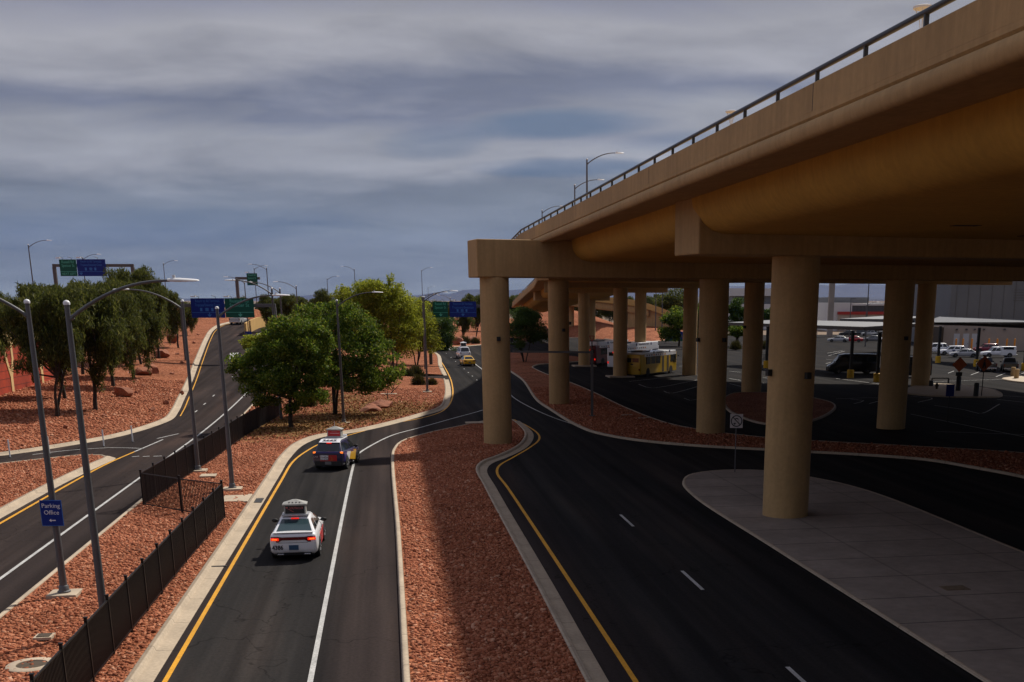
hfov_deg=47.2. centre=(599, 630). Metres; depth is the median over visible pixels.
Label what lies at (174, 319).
acacia tree
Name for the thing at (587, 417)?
gravel
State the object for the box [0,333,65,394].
retaining wall
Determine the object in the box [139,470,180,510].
picket fence
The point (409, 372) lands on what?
shrub
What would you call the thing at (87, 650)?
picket fence
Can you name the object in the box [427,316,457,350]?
mesquite tree
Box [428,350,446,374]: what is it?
kerb
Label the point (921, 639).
kerb
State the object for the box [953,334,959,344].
door
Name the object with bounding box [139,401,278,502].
picket fence
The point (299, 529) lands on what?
taxi
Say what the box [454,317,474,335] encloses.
acacia tree
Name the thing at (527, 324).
desert tree
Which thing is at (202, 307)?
sign gantry
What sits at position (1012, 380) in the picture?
kerb
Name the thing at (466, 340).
shrub
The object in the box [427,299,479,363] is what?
sign gantry
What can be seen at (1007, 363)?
pickup truck
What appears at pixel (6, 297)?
acacia tree
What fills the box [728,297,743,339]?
desert tree
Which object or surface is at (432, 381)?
shrub
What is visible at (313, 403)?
shrub
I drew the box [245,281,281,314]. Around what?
street lamp
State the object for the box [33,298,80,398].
acacia tree
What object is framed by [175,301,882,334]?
ground
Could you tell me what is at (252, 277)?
sign gantry
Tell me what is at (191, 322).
acacia tree
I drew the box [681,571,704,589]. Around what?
road marking
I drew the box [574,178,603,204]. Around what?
street lamp
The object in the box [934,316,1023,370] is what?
shade roof
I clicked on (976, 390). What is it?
bollard
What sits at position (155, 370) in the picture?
boulder
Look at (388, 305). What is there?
palo verde tree
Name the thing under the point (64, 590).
street lamp
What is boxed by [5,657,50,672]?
manhole
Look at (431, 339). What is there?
palo verde tree
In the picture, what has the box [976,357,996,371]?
pickup truck
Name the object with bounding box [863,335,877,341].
parked car
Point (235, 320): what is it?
pickup truck
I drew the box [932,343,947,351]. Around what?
parked car
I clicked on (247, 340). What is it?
desert bush
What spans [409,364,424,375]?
shrub
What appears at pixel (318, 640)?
road marking
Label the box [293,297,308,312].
acacia tree
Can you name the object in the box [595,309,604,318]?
acacia tree
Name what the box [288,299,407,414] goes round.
mesquite tree
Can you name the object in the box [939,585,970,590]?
utility cover
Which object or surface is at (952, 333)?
service building
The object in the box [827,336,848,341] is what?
parked car
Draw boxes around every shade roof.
[728,320,914,381]
[840,316,915,321]
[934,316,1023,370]
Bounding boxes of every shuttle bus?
[590,340,627,364]
[607,341,658,367]
[627,349,678,375]
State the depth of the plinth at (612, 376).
151.30 m
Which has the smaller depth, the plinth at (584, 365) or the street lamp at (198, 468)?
the street lamp at (198, 468)
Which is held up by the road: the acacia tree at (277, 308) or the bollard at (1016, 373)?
the acacia tree at (277, 308)
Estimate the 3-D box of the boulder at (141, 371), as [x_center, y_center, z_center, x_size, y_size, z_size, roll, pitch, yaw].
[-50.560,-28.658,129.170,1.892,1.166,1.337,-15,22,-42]
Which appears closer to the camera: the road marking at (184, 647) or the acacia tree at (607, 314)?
the road marking at (184, 647)
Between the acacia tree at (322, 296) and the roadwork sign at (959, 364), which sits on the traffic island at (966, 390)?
the roadwork sign at (959, 364)
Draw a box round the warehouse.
[911,281,1023,341]
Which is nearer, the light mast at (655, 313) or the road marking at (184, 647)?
the road marking at (184, 647)
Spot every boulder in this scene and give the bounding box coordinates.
[114,387,133,396]
[135,367,152,374]
[144,364,158,373]
[155,349,169,357]
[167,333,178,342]
[359,405,381,412]
[372,399,392,407]
[452,337,463,344]
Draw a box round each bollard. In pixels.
[955,376,960,390]
[973,383,978,395]
[1010,367,1015,376]
[1014,369,1019,377]
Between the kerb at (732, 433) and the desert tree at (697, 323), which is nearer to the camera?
the kerb at (732, 433)
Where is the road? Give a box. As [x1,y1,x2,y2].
[0,319,1023,681]
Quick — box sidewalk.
[685,470,1023,681]
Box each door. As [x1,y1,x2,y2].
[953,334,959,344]
[963,334,968,348]
[972,334,976,349]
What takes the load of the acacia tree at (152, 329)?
on the gravel bed at (171, 362)
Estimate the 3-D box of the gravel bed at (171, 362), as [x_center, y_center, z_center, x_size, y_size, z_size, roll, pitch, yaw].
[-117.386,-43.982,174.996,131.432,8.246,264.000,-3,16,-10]
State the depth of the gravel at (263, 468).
42.70 m
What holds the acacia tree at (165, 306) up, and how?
on the gravel bed at (171, 362)
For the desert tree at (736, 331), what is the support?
on the ground
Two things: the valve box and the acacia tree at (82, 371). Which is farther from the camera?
the acacia tree at (82, 371)
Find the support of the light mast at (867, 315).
on the ground
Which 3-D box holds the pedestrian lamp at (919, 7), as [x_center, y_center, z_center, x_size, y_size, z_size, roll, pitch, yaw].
[10.038,-17.269,36.679,0.640,4.367,0.640,-3,16,-10]
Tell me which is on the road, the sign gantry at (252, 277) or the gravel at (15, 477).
the gravel at (15, 477)
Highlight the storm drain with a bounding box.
[224,494,263,502]
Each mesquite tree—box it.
[224,314,339,427]
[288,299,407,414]
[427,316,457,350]
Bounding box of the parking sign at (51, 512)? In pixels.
[39,500,63,525]
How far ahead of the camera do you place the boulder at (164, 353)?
149.00 m
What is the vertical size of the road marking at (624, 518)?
0.001 m
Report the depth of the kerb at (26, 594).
44.09 m
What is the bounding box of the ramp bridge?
[519,293,669,327]
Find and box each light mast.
[655,296,655,330]
[661,293,662,326]
[848,298,855,336]
[864,284,868,346]
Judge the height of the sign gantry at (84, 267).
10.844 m
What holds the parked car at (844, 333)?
on the road
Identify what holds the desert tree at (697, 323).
on the ground
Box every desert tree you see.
[509,305,547,361]
[652,288,683,309]
[656,305,698,345]
[697,309,698,337]
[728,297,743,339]
[728,325,742,340]
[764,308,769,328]
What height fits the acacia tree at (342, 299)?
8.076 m
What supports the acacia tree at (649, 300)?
on the ground
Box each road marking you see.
[0,392,246,579]
[0,452,133,523]
[162,363,453,681]
[180,324,226,415]
[307,364,481,681]
[496,419,638,681]
[511,395,570,423]
[620,515,633,525]
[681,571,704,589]
[786,667,805,681]
[912,414,1023,436]
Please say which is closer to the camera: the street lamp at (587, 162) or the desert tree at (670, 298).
the street lamp at (587, 162)
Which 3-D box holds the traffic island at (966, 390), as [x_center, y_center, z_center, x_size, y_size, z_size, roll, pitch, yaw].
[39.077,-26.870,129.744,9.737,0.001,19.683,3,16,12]
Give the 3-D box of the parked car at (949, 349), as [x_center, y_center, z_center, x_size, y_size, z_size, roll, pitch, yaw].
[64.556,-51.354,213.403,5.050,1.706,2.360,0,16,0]
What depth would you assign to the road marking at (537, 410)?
106.90 m
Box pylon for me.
[826,283,834,336]
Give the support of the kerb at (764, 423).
on the road
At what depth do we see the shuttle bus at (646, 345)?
171.95 m
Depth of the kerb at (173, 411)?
95.70 m
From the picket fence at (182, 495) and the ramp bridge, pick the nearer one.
the picket fence at (182, 495)
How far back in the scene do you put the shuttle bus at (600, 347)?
179.69 m
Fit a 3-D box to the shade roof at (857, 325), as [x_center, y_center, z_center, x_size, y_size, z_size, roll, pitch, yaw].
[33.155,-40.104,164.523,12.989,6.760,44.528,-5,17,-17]
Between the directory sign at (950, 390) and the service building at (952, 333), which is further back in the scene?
the service building at (952, 333)
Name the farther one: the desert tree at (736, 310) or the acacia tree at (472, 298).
the acacia tree at (472, 298)
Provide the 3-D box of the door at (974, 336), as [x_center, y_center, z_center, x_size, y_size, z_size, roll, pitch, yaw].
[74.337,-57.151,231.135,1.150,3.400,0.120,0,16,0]
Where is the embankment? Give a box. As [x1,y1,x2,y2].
[539,310,682,341]
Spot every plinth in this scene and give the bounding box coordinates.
[572,365,596,366]
[605,375,634,377]
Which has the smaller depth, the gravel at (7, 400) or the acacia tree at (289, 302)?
the gravel at (7, 400)
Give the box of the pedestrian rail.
[931,377,949,383]
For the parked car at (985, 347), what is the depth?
223.12 m
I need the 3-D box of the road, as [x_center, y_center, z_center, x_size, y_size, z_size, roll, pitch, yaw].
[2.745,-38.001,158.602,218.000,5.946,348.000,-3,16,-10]
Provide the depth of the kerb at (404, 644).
40.72 m
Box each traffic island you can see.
[908,383,1000,395]
[1004,376,1023,381]
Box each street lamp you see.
[0,298,82,598]
[27,239,51,282]
[63,275,198,606]
[113,288,207,472]
[215,292,289,490]
[224,278,282,418]
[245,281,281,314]
[253,264,268,296]
[273,281,297,303]
[335,290,382,423]
[422,292,437,368]
[423,289,456,392]
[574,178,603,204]
[586,151,621,198]
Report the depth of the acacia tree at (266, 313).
197.21 m
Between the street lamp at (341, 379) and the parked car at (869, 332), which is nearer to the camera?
the street lamp at (341, 379)
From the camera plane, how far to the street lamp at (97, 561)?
33.49 m
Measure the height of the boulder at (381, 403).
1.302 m
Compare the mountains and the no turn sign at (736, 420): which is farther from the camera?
the mountains
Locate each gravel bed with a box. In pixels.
[0,309,261,451]
[331,330,441,374]
[383,318,547,346]
[726,392,833,422]
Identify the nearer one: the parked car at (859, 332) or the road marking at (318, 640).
the road marking at (318, 640)
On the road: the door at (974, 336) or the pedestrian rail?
the pedestrian rail
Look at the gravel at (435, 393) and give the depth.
110.20 m
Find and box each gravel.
[0,374,184,451]
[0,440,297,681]
[0,454,100,506]
[242,381,443,439]
[395,421,582,681]
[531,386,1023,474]
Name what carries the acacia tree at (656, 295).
on the ground
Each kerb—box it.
[0,322,228,455]
[0,404,252,617]
[0,454,115,517]
[124,378,450,681]
[391,424,466,681]
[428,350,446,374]
[465,421,482,423]
[476,419,608,681]
[511,371,1023,478]
[532,361,1022,452]
[682,469,1023,681]
[726,392,835,424]
[908,383,1002,397]
[1002,376,1023,382]
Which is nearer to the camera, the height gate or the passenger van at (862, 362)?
the height gate
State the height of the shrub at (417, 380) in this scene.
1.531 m
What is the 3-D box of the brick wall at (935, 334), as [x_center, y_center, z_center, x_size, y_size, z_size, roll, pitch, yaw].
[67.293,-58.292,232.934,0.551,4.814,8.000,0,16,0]
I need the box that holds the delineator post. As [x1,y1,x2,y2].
[7,440,11,457]
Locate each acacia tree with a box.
[0,281,94,416]
[0,291,15,362]
[1,293,12,322]
[14,283,56,307]
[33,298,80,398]
[63,278,135,409]
[63,280,87,373]
[92,277,148,385]
[102,265,169,363]
[119,279,168,377]
[150,282,170,358]
[163,289,188,347]
[184,301,197,335]
[257,294,273,327]
[275,299,280,315]
[276,294,296,317]
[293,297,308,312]
[312,287,334,313]
[335,286,351,301]
[425,300,439,311]
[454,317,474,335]
[462,293,480,336]
[509,294,518,316]
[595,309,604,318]
[600,310,612,320]
[646,296,654,305]
[652,293,665,306]
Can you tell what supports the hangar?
on the ground
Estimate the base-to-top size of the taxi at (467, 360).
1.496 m
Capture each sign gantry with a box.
[52,256,134,286]
[180,295,276,359]
[235,272,259,297]
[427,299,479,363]
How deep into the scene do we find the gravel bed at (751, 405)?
110.06 m
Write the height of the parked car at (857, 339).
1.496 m
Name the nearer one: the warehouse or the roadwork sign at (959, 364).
the roadwork sign at (959, 364)
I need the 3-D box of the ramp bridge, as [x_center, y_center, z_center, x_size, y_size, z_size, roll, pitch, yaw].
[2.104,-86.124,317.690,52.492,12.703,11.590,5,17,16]
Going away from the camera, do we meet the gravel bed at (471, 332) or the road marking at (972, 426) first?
the road marking at (972, 426)
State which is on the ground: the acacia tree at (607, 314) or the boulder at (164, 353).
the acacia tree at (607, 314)
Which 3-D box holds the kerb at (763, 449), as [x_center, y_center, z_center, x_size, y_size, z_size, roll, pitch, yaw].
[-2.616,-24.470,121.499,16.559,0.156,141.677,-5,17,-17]
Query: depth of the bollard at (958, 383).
127.61 m
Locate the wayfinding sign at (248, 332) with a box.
[245,318,251,334]
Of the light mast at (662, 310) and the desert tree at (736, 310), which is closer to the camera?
the desert tree at (736, 310)
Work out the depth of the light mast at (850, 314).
289.25 m
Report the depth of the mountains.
18540.34 m
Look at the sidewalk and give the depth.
44.47 m
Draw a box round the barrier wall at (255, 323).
[244,314,305,330]
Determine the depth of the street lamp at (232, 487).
59.76 m
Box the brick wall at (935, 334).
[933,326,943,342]
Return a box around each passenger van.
[826,353,876,373]
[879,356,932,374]
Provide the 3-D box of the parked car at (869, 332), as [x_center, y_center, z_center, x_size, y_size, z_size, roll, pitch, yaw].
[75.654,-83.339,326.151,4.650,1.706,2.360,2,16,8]
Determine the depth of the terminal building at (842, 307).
385.63 m
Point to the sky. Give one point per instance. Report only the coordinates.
(307, 141)
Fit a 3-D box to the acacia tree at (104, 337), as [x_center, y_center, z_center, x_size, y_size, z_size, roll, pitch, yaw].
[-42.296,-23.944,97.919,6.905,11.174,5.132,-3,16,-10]
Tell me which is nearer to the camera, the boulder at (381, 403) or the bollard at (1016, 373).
the boulder at (381, 403)
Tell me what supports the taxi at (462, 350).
on the road
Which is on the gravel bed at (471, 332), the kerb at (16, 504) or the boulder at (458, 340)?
the boulder at (458, 340)
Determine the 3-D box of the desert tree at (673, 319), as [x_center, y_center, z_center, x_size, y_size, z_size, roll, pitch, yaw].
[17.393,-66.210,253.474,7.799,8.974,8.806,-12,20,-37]
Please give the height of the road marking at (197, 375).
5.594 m
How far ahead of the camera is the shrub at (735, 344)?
234.10 m
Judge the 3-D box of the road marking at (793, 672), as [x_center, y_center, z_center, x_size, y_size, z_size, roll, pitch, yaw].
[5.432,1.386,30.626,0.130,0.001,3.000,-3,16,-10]
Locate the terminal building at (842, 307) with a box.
[817,297,883,330]
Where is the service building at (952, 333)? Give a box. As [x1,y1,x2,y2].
[934,323,1023,350]
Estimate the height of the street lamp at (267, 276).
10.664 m
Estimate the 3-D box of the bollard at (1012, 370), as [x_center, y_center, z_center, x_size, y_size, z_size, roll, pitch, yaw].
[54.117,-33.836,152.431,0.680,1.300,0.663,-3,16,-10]
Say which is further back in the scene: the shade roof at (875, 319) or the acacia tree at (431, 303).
the acacia tree at (431, 303)
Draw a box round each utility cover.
[199,474,216,477]
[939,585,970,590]
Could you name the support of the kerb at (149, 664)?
on the road
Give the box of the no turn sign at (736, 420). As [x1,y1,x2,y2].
[730,413,742,471]
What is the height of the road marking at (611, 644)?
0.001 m
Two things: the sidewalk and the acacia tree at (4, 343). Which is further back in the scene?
the acacia tree at (4, 343)
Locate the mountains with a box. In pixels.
[182,284,884,300]
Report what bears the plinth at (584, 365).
on the road
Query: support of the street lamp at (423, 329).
on the gravel bed at (433, 368)
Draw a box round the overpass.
[467,0,1023,518]
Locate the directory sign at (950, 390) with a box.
[946,384,954,422]
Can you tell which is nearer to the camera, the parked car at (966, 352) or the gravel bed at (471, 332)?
the parked car at (966, 352)
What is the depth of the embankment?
309.24 m
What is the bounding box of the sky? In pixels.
[0,0,974,299]
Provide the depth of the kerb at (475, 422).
93.68 m
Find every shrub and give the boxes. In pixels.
[303,400,318,406]
[403,368,414,376]
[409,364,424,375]
[410,374,425,384]
[424,378,438,384]
[459,335,470,343]
[470,337,480,343]
[729,340,742,349]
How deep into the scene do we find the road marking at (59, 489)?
62.03 m
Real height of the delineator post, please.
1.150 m
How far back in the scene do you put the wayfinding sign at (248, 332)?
166.58 m
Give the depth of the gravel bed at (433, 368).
182.94 m
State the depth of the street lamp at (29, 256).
180.86 m
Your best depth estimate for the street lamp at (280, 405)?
93.23 m
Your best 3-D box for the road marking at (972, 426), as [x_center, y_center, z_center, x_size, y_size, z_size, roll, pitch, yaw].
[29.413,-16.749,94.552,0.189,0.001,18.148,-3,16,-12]
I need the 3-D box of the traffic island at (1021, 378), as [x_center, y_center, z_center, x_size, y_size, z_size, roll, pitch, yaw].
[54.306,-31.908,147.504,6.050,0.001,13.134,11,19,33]
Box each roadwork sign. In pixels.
[952,357,966,375]
[977,356,991,395]
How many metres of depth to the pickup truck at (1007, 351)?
202.87 m
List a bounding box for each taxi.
[270,499,326,556]
[313,421,359,468]
[455,342,470,357]
[459,356,475,365]
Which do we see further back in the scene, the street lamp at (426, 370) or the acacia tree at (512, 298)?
the acacia tree at (512, 298)
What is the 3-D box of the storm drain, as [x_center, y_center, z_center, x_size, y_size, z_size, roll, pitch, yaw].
[-17.842,-6.587,58.369,1.935,0.187,2.300,-3,16,-10]
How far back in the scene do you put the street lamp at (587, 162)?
112.12 m
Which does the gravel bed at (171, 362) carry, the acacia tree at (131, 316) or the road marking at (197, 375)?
the acacia tree at (131, 316)
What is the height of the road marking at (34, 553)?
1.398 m
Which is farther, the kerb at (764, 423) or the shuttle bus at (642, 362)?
the shuttle bus at (642, 362)
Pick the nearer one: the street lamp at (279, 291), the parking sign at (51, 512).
the parking sign at (51, 512)
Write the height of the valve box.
0.100 m
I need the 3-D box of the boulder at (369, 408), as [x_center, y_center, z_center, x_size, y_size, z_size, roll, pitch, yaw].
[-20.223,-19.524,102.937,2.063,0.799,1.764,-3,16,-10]
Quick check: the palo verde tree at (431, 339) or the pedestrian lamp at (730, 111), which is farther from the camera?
the palo verde tree at (431, 339)
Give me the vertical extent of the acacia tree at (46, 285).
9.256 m
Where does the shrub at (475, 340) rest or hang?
on the gravel bed at (471, 332)
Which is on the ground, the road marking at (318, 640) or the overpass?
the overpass
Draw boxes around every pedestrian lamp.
[725,110,735,124]
[913,4,930,27]
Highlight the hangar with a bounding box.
[728,288,770,329]
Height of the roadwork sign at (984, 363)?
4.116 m
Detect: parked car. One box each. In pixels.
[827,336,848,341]
[839,330,856,335]
[846,336,862,341]
[855,330,864,334]
[861,330,876,335]
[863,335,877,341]
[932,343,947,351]
[940,345,964,354]
[948,348,979,357]
[973,343,997,351]
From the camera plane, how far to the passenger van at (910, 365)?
151.04 m
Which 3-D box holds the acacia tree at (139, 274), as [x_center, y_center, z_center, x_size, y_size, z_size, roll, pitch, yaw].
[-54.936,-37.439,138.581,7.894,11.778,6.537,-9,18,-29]
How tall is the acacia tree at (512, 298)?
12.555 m
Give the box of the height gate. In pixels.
[513,336,594,415]
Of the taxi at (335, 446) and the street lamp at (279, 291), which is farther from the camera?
the street lamp at (279, 291)
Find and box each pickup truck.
[229,318,246,324]
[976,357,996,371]
[980,346,1016,356]
[1000,357,1018,371]
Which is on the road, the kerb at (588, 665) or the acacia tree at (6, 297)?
the kerb at (588, 665)
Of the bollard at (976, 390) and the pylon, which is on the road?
the pylon
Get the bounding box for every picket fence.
[28,480,225,681]
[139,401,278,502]
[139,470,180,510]
[178,475,220,512]
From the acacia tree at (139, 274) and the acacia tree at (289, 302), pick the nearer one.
the acacia tree at (139, 274)
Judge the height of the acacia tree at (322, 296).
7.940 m
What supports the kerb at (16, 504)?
on the road
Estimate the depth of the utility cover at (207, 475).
65.24 m
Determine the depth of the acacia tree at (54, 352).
90.95 m
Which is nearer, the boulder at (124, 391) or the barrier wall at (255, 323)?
the boulder at (124, 391)
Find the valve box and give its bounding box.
[33,633,55,639]
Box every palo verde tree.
[328,272,426,365]
[390,296,444,364]
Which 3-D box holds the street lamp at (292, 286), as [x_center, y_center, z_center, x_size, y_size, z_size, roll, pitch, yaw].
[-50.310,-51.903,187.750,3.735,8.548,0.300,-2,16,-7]

